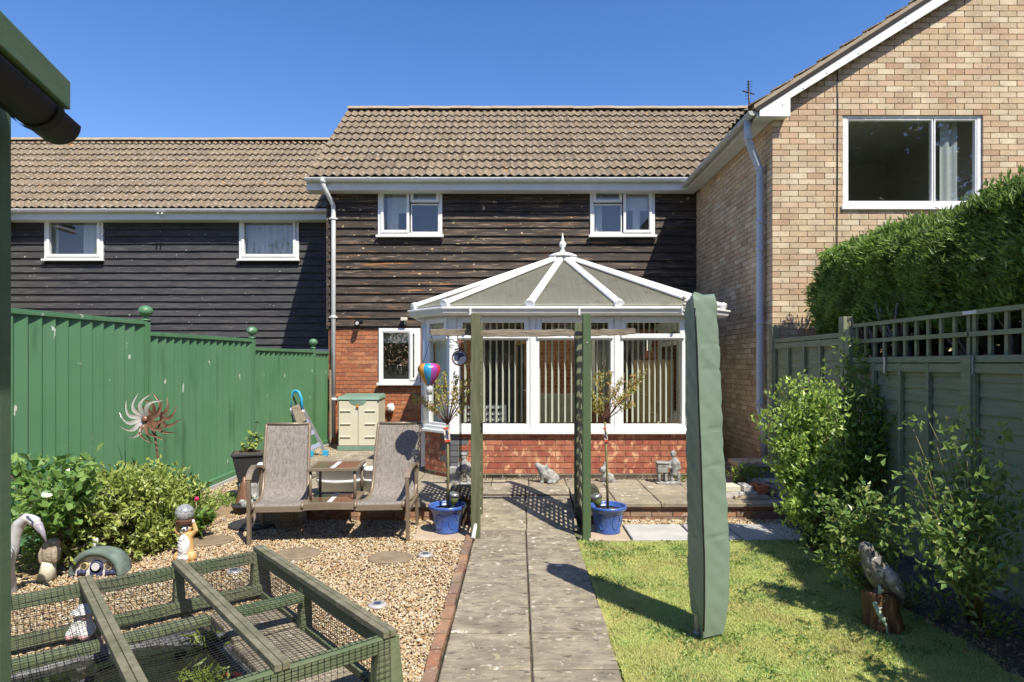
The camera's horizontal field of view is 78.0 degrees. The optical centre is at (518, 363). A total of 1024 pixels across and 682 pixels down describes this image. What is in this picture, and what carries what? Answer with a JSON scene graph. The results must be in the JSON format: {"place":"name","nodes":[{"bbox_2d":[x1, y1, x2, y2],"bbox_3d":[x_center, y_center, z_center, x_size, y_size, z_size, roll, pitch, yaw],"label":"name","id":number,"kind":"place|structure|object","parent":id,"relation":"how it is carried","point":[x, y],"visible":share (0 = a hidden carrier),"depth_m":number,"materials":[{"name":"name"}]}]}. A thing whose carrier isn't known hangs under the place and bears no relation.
{"place":"outdoors","nodes":[
{"label":"outdoors","id":0,"kind":"place"},
{"bbox_2d":[0,11,80,681],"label":"garden shed","id":1,"kind":"structure","parent":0,"point":[34,89],"depth_m":1.48,"materials":[{"name":"green paint"}]},
{"bbox_2d":[11,644,236,681],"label":"pond water","id":2,"kind":"structure","parent":0,"point":[57,678],"depth_m":3.43,"materials":[{"name":"black liquid"}]},
{"bbox_2d":[171,657,232,681],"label":"pond plant","id":3,"kind":"object","parent":2,"relation":"on","point":[202,674],"visible":0.72,"depth_m":3.22,"materials":[{"name":"green plant"}]},
{"bbox_2d":[179,623,230,646],"bbox_3d":[-1.798,1.598,3.694,0.337,0.131,0.204,0,0,0],"label":"pond plant","id":4,"kind":"object","parent":2,"relation":"in","point":[203,637],"visible":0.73,"depth_m":3.69,"materials":[{"name":"green plant"}]},
{"bbox_2d":[11,495,470,681],"bbox_3d":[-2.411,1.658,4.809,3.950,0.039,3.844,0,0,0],"label":"gravel","id":5,"kind":"structure","parent":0,"point":[416,673],"depth_m":4.91,"materials":[{"name":"beige gravel"}]},
{"bbox_2d":[11,513,46,594],"bbox_3d":[-3.509,1.382,4.402,0.342,0.657,0.718,0,0,-44],"label":"heron statue","id":6,"kind":"object","parent":5,"relation":"on","point":[20,523],"visible":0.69,"depth_m":4.43,"materials":[{"name":"paint"}]},
{"bbox_2d":[36,537,60,582],"bbox_3d":[-3.599,1.501,4.841,0.161,0.335,0.133,0,0,0],"label":"ornament","id":7,"kind":"object","parent":5,"relation":"on","point":[49,553],"visible":0.98,"depth_m":4.80,"materials":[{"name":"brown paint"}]},
{"bbox_2d":[11,443,110,561],"bbox_3d":[-3.636,1.145,4.904,0.830,1.044,0.718,0,0,33],"label":"laurel bush","id":8,"kind":"object","parent":5,"relation":"on","point":[33,494],"visible":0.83,"depth_m":4.88,"materials":[{"name":"green plant"}]},
{"bbox_2d":[68,538,131,575],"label":"toadstool house","id":9,"kind":"structure","parent":5,"relation":"on","point":[96,559],"depth_m":4.94,"materials":[{"name":"green ceramic"}]},
{"bbox_2d":[15,452,233,572],"bbox_3d":[-3.593,1.233,5.780,1.366,0.876,1.956,0,0,0],"label":"azalea bush","id":10,"kind":"object","parent":5,"relation":"on","point":[134,508],"visible":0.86,"depth_m":5.45,"materials":[{"name":"green plant"}]},
{"bbox_2d":[11,599,257,656],"bbox_3d":[-2.187,1.658,2.922,2.645,0.001,2.020,0,0,-40],"label":"pond surround","id":11,"kind":"object","parent":5,"relation":"on","point":[129,628],"depth_m":3.96,"materials":[{"name":"wood"}]},
{"bbox_2d":[64,603,95,639],"bbox_3d":[-2.567,1.515,3.715,0.148,0.195,0.144,0,0,0],"label":"girl ornament","id":12,"kind":"object","parent":11,"relation":"on","point":[84,627],"visible":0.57,"depth_m":3.68,"materials":[{"name":"white paint"}]},
{"bbox_2d":[11,630,252,679],"bbox_3d":[-2.205,1.623,2.741,2.288,0.069,1.707,0,0,-40],"label":"pond liner","id":13,"kind":"object","parent":11,"relation":"on","point":[138,646],"visible":0.21,"depth_m":3.60,"materials":[{"name":"black plastic"}]},
{"bbox_2d":[11,544,402,681],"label":"pond cover","id":14,"kind":"object","parent":11,"relation":"on","point":[379,644],"visible":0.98,"depth_m":3.35,"materials":[{"name":"green wood"}]},
{"bbox_2d":[211,609,295,643],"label":"pond edge slab","id":15,"kind":"structure","parent":11,"relation":"on","point":[261,622],"depth_m":3.83,"materials":[{"name":"grey stone"}]},
{"bbox_2d":[232,628,326,672],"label":"pond edge slab","id":16,"kind":"structure","parent":11,"relation":"on","point":[270,637],"depth_m":3.50,"materials":[{"name":"grey stone"}]},
{"bbox_2d":[173,504,197,561],"bbox_3d":[-2.806,1.427,5.338,0.198,0.481,0.157,0,0,0],"label":"meerkat ornament","id":17,"kind":"object","parent":5,"relation":"on","point":[184,517],"visible":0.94,"depth_m":5.29,"materials":[{"name":"orange ceramic"}]},
{"bbox_2d":[185,476,219,538],"bbox_3d":[-3.035,1.380,6.058,0.638,0.569,0.308,0,0,40],"label":"peony","id":18,"kind":"object","parent":5,"relation":"on","point":[208,516],"visible":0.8,"depth_m":5.97,"materials":[{"name":"green plant"}]},
{"bbox_2d":[194,535,234,547],"bbox_3d":[-2.856,1.650,5.884,0.400,0.028,0.340,0,0,0],"label":"stepping stone","id":19,"kind":"object","parent":5,"relation":"on","point":[211,540],"visible":0.82,"depth_m":5.85,"materials":[{"name":"beige stone"}]},
{"bbox_2d":[188,479,245,521],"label":"gravel","id":20,"kind":"structure","parent":5,"relation":"on","point":[233,488],"depth_m":7.92,"materials":[{"name":"beige gravel"}]},
{"bbox_2d":[235,480,258,499],"bbox_3d":[-3.220,1.535,7.550,0.320,0.250,0.320,0,0,0],"label":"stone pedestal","id":21,"kind":"object","parent":5,"relation":"on","point":[254,490],"visible":0.26,"depth_m":7.48,"materials":[{"name":"grey stone"}]},
{"bbox_2d":[231,449,262,483],"bbox_3d":[-3.220,1.230,7.550,0.370,0.360,0.370,0,0,-20],"label":"square planter","id":22,"kind":"object","parent":21,"relation":"on","point":[244,461],"visible":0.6,"depth_m":7.41,"materials":[{"name":"black plastic"}]},
{"bbox_2d":[228,517,273,530],"bbox_3d":[-2.711,1.639,6.484,0.490,0.030,0.486,0,0,0],"label":"stepping stone","id":23,"kind":"object","parent":5,"relation":"on","point":[239,525],"visible":0.61,"depth_m":6.36,"materials":[{"name":"grey stone"}]},
{"bbox_2d":[253,510,306,526],"bbox_3d":[-2.462,1.560,6.540,0.470,0.200,0.240,0,0,0],"label":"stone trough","id":24,"kind":"object","parent":5,"relation":"on","point":[286,519],"visible":0.5,"depth_m":6.42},
{"bbox_2d":[276,547,320,561],"bbox_3d":[-1.923,1.650,5.477,0.400,0.028,0.340,0,0,0],"label":"stepping stone","id":25,"kind":"object","parent":5,"relation":"on","point":[298,554],"visible":0.82,"depth_m":5.45,"materials":[{"name":"beige stone"}]},
{"bbox_2d":[296,667,362,681],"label":"pond edge slab","id":26,"kind":"structure","parent":5,"relation":"on","point":[352,678],"depth_m":3.18,"materials":[{"name":"beige stone"}]},
{"bbox_2d":[245,421,421,545],"bbox_3d":[-1.767,1.133,6.161,1.597,1.060,0.783,0,0,-5],"label":"garden companion seat","id":27,"kind":"object","parent":5,"relation":"on","point":[285,470],"visible":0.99,"depth_m":6.33,"materials":[{"name":"beige metal"}]},
{"bbox_2d":[368,551,413,564],"bbox_3d":[-1.081,1.650,5.375,0.380,0.028,0.323,0,0,0],"label":"stepping stone","id":28,"kind":"object","parent":5,"relation":"on","point":[387,557],"visible":0.98,"depth_m":5.34,"materials":[{"name":"beige stone"}]},
{"bbox_2d":[412,525,468,541],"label":"paving slab","id":29,"kind":"structure","parent":5,"relation":"on","point":[425,532],"depth_m":6.09,"materials":[{"name":"beige stone"}]},
{"bbox_2d":[428,500,466,534],"bbox_3d":[-0.695,1.510,6.200,0.376,0.268,0.376,0,0,0],"label":"blue pot","id":30,"kind":"object","parent":29,"relation":"on","point":[446,520],"visible":0.95,"depth_m":6.09,"materials":[{"name":"ceramic"}]},
{"bbox_2d":[412,370,470,507],"bbox_3d":[-0.746,0.741,6.227,0.613,1.379,0.427,0,0,0],"label":"standard tree","id":31,"kind":"object","parent":30,"relation":"on","point":[430,405],"visible":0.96,"depth_m":6.19,"materials":[{"name":"green plant"}]},
{"bbox_2d":[449,338,467,506],"bbox_3d":[-0.584,0.580,6.180,0.180,1.661,0.052,0,0,0],"label":"garden thermometer","id":32,"kind":"object","parent":30,"relation":"in","point":[459,357],"visible":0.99,"depth_m":6.19,"materials":[{"name":"black metal"}]},
{"bbox_2d":[421,534,472,681],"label":"brick edging","id":33,"kind":"object","parent":5,"relation":"on","point":[434,660],"visible":0.96,"depth_m":4.04,"materials":[{"name":"brick"}]},
{"bbox_2d":[449,484,470,526],"bbox_3d":[-0.588,1.502,6.690,0.285,0.335,0.620,0,0,0],"label":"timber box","id":34,"kind":"object","parent":5,"relation":"on","point":[466,499],"visible":0.27,"depth_m":6.42,"materials":[{"name":"brown wood"}]},
{"bbox_2d":[16,485,624,681],"bbox_3d":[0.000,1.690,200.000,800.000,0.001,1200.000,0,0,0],"label":"ground","id":35,"kind":"structure","parent":0,"point":[578,534],"depth_m":5.00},
{"bbox_2d":[11,308,144,558],"bbox_3d":[-4.274,0.635,6.010,0.095,2.230,1.980,0,0,8],"label":"metal fence","id":36,"kind":"object","parent":35,"relation":"on","point":[77,381],"visible":0.61,"depth_m":6.09,"materials":[{"name":"green metal"}]},
{"bbox_2d":[138,305,152,464],"bbox_3d":[-4.147,0.505,7.032,0.150,2.309,0.148,0,0,0],"label":"metal fence post","id":37,"kind":"object","parent":35,"relation":"on","point":[145,311],"visible":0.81,"depth_m":7.00,"materials":[{"name":"green metal"}]},
{"bbox_2d":[119,394,180,458],"bbox_3d":[-3.754,0.879,6.450,0.586,1.158,0.139,0,0,0],"label":"sun spinner","id":38,"kind":"object","parent":35,"relation":"on","point":[144,420],"visible":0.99,"depth_m":6.40,"materials":[{"name":"silver metal"}]},
{"bbox_2d":[11,137,329,351],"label":"terraced house","id":39,"kind":"structure","parent":35,"relation":"on","point":[219,236],"depth_m":13.28,"materials":[{"name":"wood"}]},
{"bbox_2d":[41,222,104,260],"bbox_3d":[-9.315,-2.590,13.675,1.830,1.420,0.990,0,0,0],"label":"window","id":40,"kind":"structure","parent":39,"relation":"in","point":[62,241],"depth_m":13.40,"materials":[{"name":"white plastic"}]},
{"bbox_2d":[236,222,299,260],"bbox_3d":[-5.225,-2.590,13.675,1.850,1.420,0.990,0,0,0],"label":"window","id":41,"kind":"structure","parent":39,"relation":"in","point":[257,241],"depth_m":13.39,"materials":[{"name":"white plastic"}]},
{"bbox_2d":[151,332,251,495],"bbox_3d":[-3.980,0.695,8.080,0.095,2.110,2.040,0,0,8],"label":"metal fence","id":42,"kind":"object","parent":35,"relation":"on","point":[203,382],"visible":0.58,"depth_m":8.00,"materials":[{"name":"green metal"}]},
{"bbox_2d":[309,339,317,443],"bbox_3d":[-3.579,0.611,11.032,0.150,2.099,0.148,0,0,0],"label":"metal fence post","id":43,"kind":"object","parent":35,"relation":"on","point":[313,342],"visible":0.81,"depth_m":11.00,"materials":[{"name":"green metal"}]},
{"bbox_2d":[251,501,432,521],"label":"retaining wall","id":44,"kind":"structure","parent":35,"relation":"on","point":[425,513],"depth_m":6.70,"materials":[{"name":"brick"}]},
{"bbox_2d":[304,106,747,443],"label":"terraced house","id":45,"kind":"structure","parent":35,"relation":"on","point":[424,202],"depth_m":11.61,"materials":[{"name":"red brick"}]},
{"bbox_2d":[376,328,420,384],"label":"window","id":46,"kind":"structure","parent":45,"relation":"in","point":[399,348],"depth_m":11.75,"materials":[{"name":"white plastic"}]},
{"bbox_2d":[376,193,443,237],"bbox_3d":[-1.983,-2.743,12.005,1.775,1.405,0.990,0,0,0],"label":"window","id":47,"kind":"structure","parent":45,"relation":"in","point":[407,215],"depth_m":11.73,"materials":[{"name":"white plastic"}]},
{"bbox_2d":[483,340,525,423],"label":"house door","id":48,"kind":"structure","parent":45,"relation":"attached to","point":[506,377],"depth_m":14.03,"materials":[{"name":"brown"}]},
{"bbox_2d":[514,340,525,423],"bbox_3d":[0.042,0.455,11.233,0.100,1.890,0.740,0,0,-21],"label":"door leaf","id":49,"kind":"structure","parent":48,"relation":"in","point":[518,342],"depth_m":11.50,"materials":[{"name":"white plastic"}]},
{"bbox_2d":[592,340,651,401],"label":"patio window","id":50,"kind":"structure","parent":45,"relation":"attached to","point":[600,356],"depth_m":11.79,"materials":[{"name":"clear glass"}]},
{"bbox_2d":[589,193,656,237],"bbox_3d":[1.908,-2.743,12.005,1.785,1.405,0.990,0,0,0],"label":"window","id":51,"kind":"structure","parent":45,"relation":"in","point":[620,215],"depth_m":11.73,"materials":[{"name":"white plastic"}]},
{"bbox_2d":[407,233,730,480],"bbox_3d":[0.680,-0.175,9.793,4.330,3.670,3.715,0,0,0],"label":"conservatory","id":52,"kind":"object","parent":35,"relation":"on","point":[562,286],"visible":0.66,"depth_m":8.13,"materials":[{"name":"plastic"}]},
{"bbox_2d":[421,324,425,466],"bbox_3d":[-1.348,0.435,9.057,0.060,1.950,0.800,0,0,-7],"label":"side door","id":53,"kind":"structure","parent":52,"relation":"in","point":[423,435],"depth_m":8.66,"materials":[{"name":"white plastic"}]},
{"bbox_2d":[427,317,448,426],"bbox_3d":[-1.044,0.105,8.335,0.457,1.430,0.096,0,0,45],"label":"window","id":54,"kind":"structure","parent":52,"relation":"in","point":[439,320],"depth_m":8.36,"materials":[{"name":"white plastic"}]},
{"bbox_2d":[457,316,529,426],"bbox_3d":[-0.320,0.105,8.152,0.940,1.430,0.096,0,0,0],"label":"window","id":55,"kind":"structure","parent":52,"relation":"in","point":[460,319],"depth_m":8.13,"materials":[{"name":"white plastic"}]},
{"bbox_2d":[539,393,573,423],"bbox_3d":[0.730,0.975,11.523,0.740,0.870,0.075,0,0,0],"label":"radiator","id":56,"kind":"object","parent":52,"relation":"on","point":[555,408],"visible":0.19,"depth_m":11.50,"materials":[{"name":"white metal"}]},
{"bbox_2d":[536,316,613,426],"bbox_3d":[0.728,0.105,8.152,1.008,1.430,0.096,0,0,0],"label":"window","id":57,"kind":"structure","parent":52,"relation":"in","point":[539,319],"depth_m":8.13,"materials":[{"name":"white plastic"}]},
{"bbox_2d":[620,316,684,426],"bbox_3d":[1.729,0.105,8.152,0.842,1.430,0.096,0,0,0],"label":"window","id":58,"kind":"structure","parent":52,"relation":"in","point":[623,319],"depth_m":8.13,"materials":[{"name":"white plastic"}]},
{"bbox_2d":[658,326,678,414],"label":"window","id":59,"kind":"structure","parent":52,"relation":"in","point":[674,328],"depth_m":10.67,"materials":[{"name":"white plastic"}]},
{"bbox_2d":[577,501,792,522],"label":"retaining wall","id":60,"kind":"structure","parent":35,"relation":"on","point":[680,513],"depth_m":6.70,"materials":[{"name":"brick"}]},
{"bbox_2d":[622,519,783,526],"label":"gravel","id":61,"kind":"structure","parent":35,"relation":"on","point":[684,521],"depth_m":6.59,"materials":[{"name":"beige gravel"}]},
{"bbox_2d":[769,325,779,457],"bbox_3d":[3.280,0.590,8.100,0.100,2.180,0.100,0,0,0],"label":"timber fence post","id":62,"kind":"object","parent":35,"relation":"on","point":[774,331],"visible":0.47,"depth_m":8.06,"materials":[{"name":"green wood"}]},
{"bbox_2d":[774,333,838,515],"bbox_3d":[3.291,0.682,7.215,0.078,1.995,1.690,0,0,0],"label":"timber fence","id":63,"kind":"object","parent":35,"relation":"on","point":[793,356],"visible":0.34,"depth_m":7.20,"materials":[{"name":"green wood"}]},
{"bbox_2d":[839,316,852,443],"bbox_3d":[3.280,0.605,6.330,0.100,2.150,0.100,0,0,0],"label":"timber fence post","id":64,"kind":"object","parent":35,"relation":"on","point":[845,322],"visible":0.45,"depth_m":6.30,"materials":[{"name":"green wood"}]},
{"bbox_2d":[844,329,857,485],"bbox_3d":[3.280,0.670,6.220,0.100,2.020,0.100,0,0,0],"label":"timber fence post","id":65,"kind":"object","parent":35,"relation":"on","point":[848,333],"visible":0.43,"depth_m":6.18,"materials":[{"name":"green wood"}]},
{"bbox_2d":[681,0,1023,458],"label":"brick house","id":66,"kind":"structure","parent":35,"relation":"on","point":[912,107],"depth_m":8.14,"materials":[{"name":"brown brick"}]},
{"bbox_2d":[841,115,981,209],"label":"window","id":67,"kind":"structure","parent":66,"relation":"in","point":[902,162],"depth_m":9.16,"materials":[{"name":"white plastic"}]},
{"bbox_2d":[851,356,960,575],"bbox_3d":[3.291,0.810,5.400,0.078,1.740,1.600,0,0,0],"label":"timber fence","id":68,"kind":"object","parent":35,"relation":"on","point":[912,386],"visible":0.47,"depth_m":5.24,"materials":[{"name":"green wood"}]},
{"bbox_2d":[853,311,971,356],"bbox_3d":[3.287,-0.225,5.385,0.043,0.325,1.570,0,0,0],"label":"trellis","id":69,"kind":"object","parent":68,"relation":"on","point":[955,334],"visible":0.86,"depth_m":5.22,"materials":[{"name":"green wood"}]},
{"bbox_2d":[801,164,1023,356],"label":"conifer hedge","id":70,"kind":"object","parent":35,"relation":"on","point":[968,255],"visible":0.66,"depth_m":5.42,"materials":[{"name":"green plant"}]},
{"bbox_2d":[961,355,978,579],"bbox_3d":[3.280,0.810,4.570,0.100,1.740,0.100,0,0,0],"label":"timber fence post","id":71,"kind":"object","parent":35,"relation":"on","point":[966,388],"visible":0.24,"depth_m":4.55,"materials":[{"name":"green wood"}]},
{"bbox_2d":[973,354,1023,608],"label":"timber fence","id":72,"kind":"object","parent":35,"relation":"on","point":[998,388],"visible":0.56,"depth_m":4.27,"materials":[{"name":"green wood"}]},
{"bbox_2d":[969,304,1023,354],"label":"trellis","id":73,"kind":"object","parent":72,"relation":"on","point":[1007,331],"visible":0.89,"depth_m":4.33,"materials":[{"name":"green wood"}]},
{"bbox_2d":[0,0,910,350],"label":"sky","id":74,"kind":"structure","parent":0,"point":[133,68],"materials":[{"name":"blue"}]},
{"bbox_2d":[449,452,470,483],"bbox_3d":[-0.707,1.284,7.769,0.285,0.396,0.182,0,0,0],"label":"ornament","id":75,"kind":"object","parent":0,"point":[454,472],"visible":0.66,"depth_m":7.73,"materials":[{"name":"stone"}]},
{"bbox_2d":[463,405,505,423],"bbox_3d":[-0.458,0.765,8.762,0.585,0.390,0.305,0,0,0],"label":"crate","id":76,"kind":"object","parent":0,"point":[487,413],"visible":0.37,"depth_m":8.62,"materials":[{"name":"grey plastic"}]},
{"bbox_2d":[438,487,621,681],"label":"path","id":77,"kind":"structure","parent":0,"point":[528,608],"depth_m":4.30,"materials":[{"name":"grey stone"}]},
{"bbox_2d":[430,313,634,539],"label":"garden arch","id":78,"kind":"structure","parent":77,"relation":"on","point":[582,332],"depth_m":5.93,"materials":[{"name":"wood"}]},
{"bbox_2d":[418,335,439,394],"bbox_3d":[-0.855,0.012,6.059,0.218,0.570,0.218,0,0,0],"label":"balloon ornament","id":79,"kind":"object","parent":78,"relation":"hanging from","point":[428,373],"visible":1,"depth_m":6.00,"materials":[{"name":"multicoloured plastic"}]},
{"bbox_2d":[310,444,824,508],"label":"patio","id":80,"kind":"structure","parent":0,"point":[628,492],"depth_m":7.46,"materials":[{"name":"stone"}]},
{"bbox_2d":[246,326,257,442],"bbox_3d":[-3.848,0.560,9.132,0.150,2.199,0.148,0,0,0],"label":"metal fence post","id":81,"kind":"object","parent":80,"relation":"on","point":[251,331],"visible":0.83,"depth_m":9.10,"materials":[{"name":"green metal"}]},
{"bbox_2d":[255,347,313,449],"bbox_3d":[-3.696,0.676,10.080,0.095,1.833,1.838,0,0,8],"label":"metal fence","id":82,"kind":"object","parent":80,"relation":"on","point":[281,374],"visible":0.66,"depth_m":9.94,"materials":[{"name":"green metal"}]},
{"bbox_2d":[290,389,328,456],"bbox_3d":[-3.389,0.974,10.136,0.730,1.122,0.226,0,0,24],"label":"step ladder","id":83,"kind":"object","parent":80,"relation":"on","point":[298,412],"visible":0.81,"depth_m":10.20,"materials":[{"name":"metal"}]},
{"bbox_2d":[316,351,329,445],"bbox_3d":[-3.518,0.667,11.335,0.095,1.785,0.535,0,0,8],"label":"metal fence","id":84,"kind":"object","parent":80,"relation":"on","point":[322,393],"visible":0.83,"depth_m":11.40,"materials":[{"name":"green metal"}]},
{"bbox_2d":[316,463,365,491],"bbox_3d":[-2.016,1.305,7.150,0.592,0.330,0.426,0,0,0],"label":"plastic tub","id":85,"kind":"object","parent":80,"relation":"on","point":[336,481],"visible":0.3,"depth_m":6.98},
{"bbox_2d":[336,393,385,450],"bbox_3d":[-2.712,0.998,10.952,0.719,0.945,0.614,0,0,0],"label":"storage box","id":86,"kind":"object","parent":80,"relation":"on","point":[361,416],"visible":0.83,"depth_m":10.68,"materials":[{"name":"beige plastic"}]},
{"bbox_2d":[339,401,357,445],"bbox_3d":[-2.877,1.007,10.678,0.316,0.755,0.047,0,0,0],"label":"door","id":87,"kind":"structure","parent":86,"relation":"in","point":[348,412],"depth_m":10.68,"materials":[{"name":"beige plastic"}]},
{"bbox_2d":[358,401,376,445],"bbox_3d":[-2.548,1.007,10.678,0.316,0.755,0.047,0,0,0],"label":"door","id":88,"kind":"structure","parent":86,"relation":"in","point":[367,412],"depth_m":10.68,"materials":[{"name":"beige plastic"}]},
{"bbox_2d":[535,463,558,483],"bbox_3d":[0.356,1.357,7.820,0.305,0.268,0.217,0,0,0],"label":"frog statue","id":89,"kind":"object","parent":80,"relation":"on","point":[548,475],"visible":0.98,"depth_m":7.76,"materials":[{"name":"stone"}]},
{"bbox_2d":[654,450,681,483],"bbox_3d":[1.849,1.270,7.790,0.311,0.403,0.180,0,0,0],"label":"monk statue","id":90,"kind":"object","parent":80,"relation":"on","point":[673,465],"visible":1,"depth_m":7.76,"materials":[{"name":"stone"}]},
{"bbox_2d":[727,460,767,483],"bbox_3d":[2.678,1.293,7.420,0.479,0.361,0.224,0,0,0],"label":"patio strawberry","id":91,"kind":"object","parent":80,"relation":"on","point":[742,472],"visible":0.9,"depth_m":7.40,"materials":[{"name":"green plant"}]},
{"bbox_2d":[731,464,776,478],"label":"stone block","id":92,"kind":"structure","parent":80,"relation":"on","point":[768,474],"depth_m":7.75,"materials":[{"name":"grey stone"}]},
{"bbox_2d":[728,458,778,466],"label":"step slab","id":93,"kind":"structure","parent":92,"relation":"on","point":[738,461],"depth_m":7.80,"materials":[{"name":"grey stone"}]},
{"bbox_2d":[633,360,673,423],"bbox_3d":[2.270,0.675,10.650,0.580,1.470,0.599,0,0,0],"label":"door frame","id":94,"kind":"object","parent":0,"point":[657,386],"visible":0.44,"depth_m":10.38,"materials":[{"name":"white plastic"}]},
{"bbox_2d":[581,524,805,541],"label":"lawn paving","id":95,"kind":"structure","parent":0,"point":[650,532],"depth_m":6.11,"materials":[{"name":"stone"}]},
{"bbox_2d":[591,501,626,534],"bbox_3d":[0.873,1.510,6.170,0.376,0.268,0.376,0,0,0],"label":"blue pot","id":96,"kind":"object","parent":95,"relation":"on","point":[608,521],"visible":0.93,"depth_m":6.06,"materials":[{"name":"ceramic"}]},
{"bbox_2d":[591,369,646,508],"bbox_3d":[0.931,0.738,6.163,0.600,1.384,0.334,0,0,-10],"label":"standard tree","id":97,"kind":"object","parent":96,"relation":"on","point":[605,416],"visible":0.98,"depth_m":6.16,"materials":[{"name":"green plant"}]},
{"bbox_2d":[577,537,1023,681],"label":"lawn","id":98,"kind":"structure","parent":0,"point":[675,648],"depth_m":3.90,"materials":[{"name":"green plant"}]},
{"bbox_2d":[682,292,729,637],"bbox_3d":[1.158,0.642,3.841,0.267,2.144,0.281,0,0,0],"label":"covered parasol","id":99,"kind":"object","parent":98,"relation":"on","point":[708,559],"visible":0.97,"depth_m":3.77,"materials":[{"name":"fabric"}]},
{"bbox_2d":[579,539,972,681],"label":"clover","id":100,"kind":"object","parent":98,"relation":"on","point":[802,636],"visible":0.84,"depth_m":3.96,"materials":[{"name":"green plant"}]},
{"bbox_2d":[751,358,863,549],"bbox_3d":[2.455,0.794,5.516,0.790,1.700,0.858,0,0,-23],"label":"privet shrub","id":101,"kind":"object","parent":98,"relation":"on","point":[799,473],"visible":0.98,"depth_m":5.48,"materials":[{"name":"green plant"}]},
{"bbox_2d":[799,474,918,590],"bbox_3d":[2.227,1.180,4.138,0.724,0.930,0.658,0,0,0],"label":"rose bush","id":102,"kind":"object","parent":98,"relation":"on","point":[844,518],"visible":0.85,"depth_m":4.13,"materials":[{"name":"green plant"}]},
{"bbox_2d":[861,586,905,635],"bbox_3d":[2.295,1.543,3.971,0.252,0.254,0.248,0,0,35],"label":"tree stump","id":103,"kind":"object","parent":98,"relation":"on","point":[890,609],"visible":0.85,"depth_m":3.89,"materials":[{"name":"brown wood"}]},
{"bbox_2d":[858,542,905,599],"bbox_3d":[2.278,1.302,3.961,0.270,0.367,0.160,0,0,22],"label":"falcon statue","id":104,"kind":"object","parent":103,"relation":"on","point":[877,569],"visible":0.94,"depth_m":3.92,"materials":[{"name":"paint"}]},
{"bbox_2d":[776,519,1023,676],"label":"flower bed","id":105,"kind":"object","parent":98,"relation":"on","point":[1011,652],"visible":0.23,"depth_m":4.06,"materials":[{"name":"soil"}]},
{"bbox_2d":[790,336,897,551],"bbox_3d":[2.971,0.698,5.731,1.259,1.941,0.798,0,0,-20],"label":"privet shrub","id":106,"kind":"object","parent":105,"relation":"on","point":[856,470],"visible":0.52,"depth_m":5.70,"materials":[{"name":"green plant"}]},
{"bbox_2d":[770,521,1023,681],"bbox_3d":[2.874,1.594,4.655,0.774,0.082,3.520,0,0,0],"label":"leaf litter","id":107,"kind":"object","parent":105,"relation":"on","point":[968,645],"visible":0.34,"depth_m":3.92,"materials":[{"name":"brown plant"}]},
{"bbox_2d":[868,577,946,606],"bbox_3d":[2.646,1.555,4.305,0.458,0.177,0.435,0,0,0],"label":"ivy plant","id":108,"kind":"object","parent":105,"relation":"on","point":[917,597],"visible":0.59,"depth_m":4.27,"materials":[{"name":"green plant"}]},
{"bbox_2d":[865,405,1023,627],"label":"rose bush","id":109,"kind":"object","parent":105,"relation":"on","point":[971,570],"visible":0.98,"depth_m":3.61,"materials":[{"name":"green plant"}]},
{"bbox_2d":[951,604,1023,638],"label":"ivy plant","id":110,"kind":"object","parent":105,"relation":"on","point":[984,616],"visible":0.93,"depth_m":3.77,"materials":[{"name":"green plant"}]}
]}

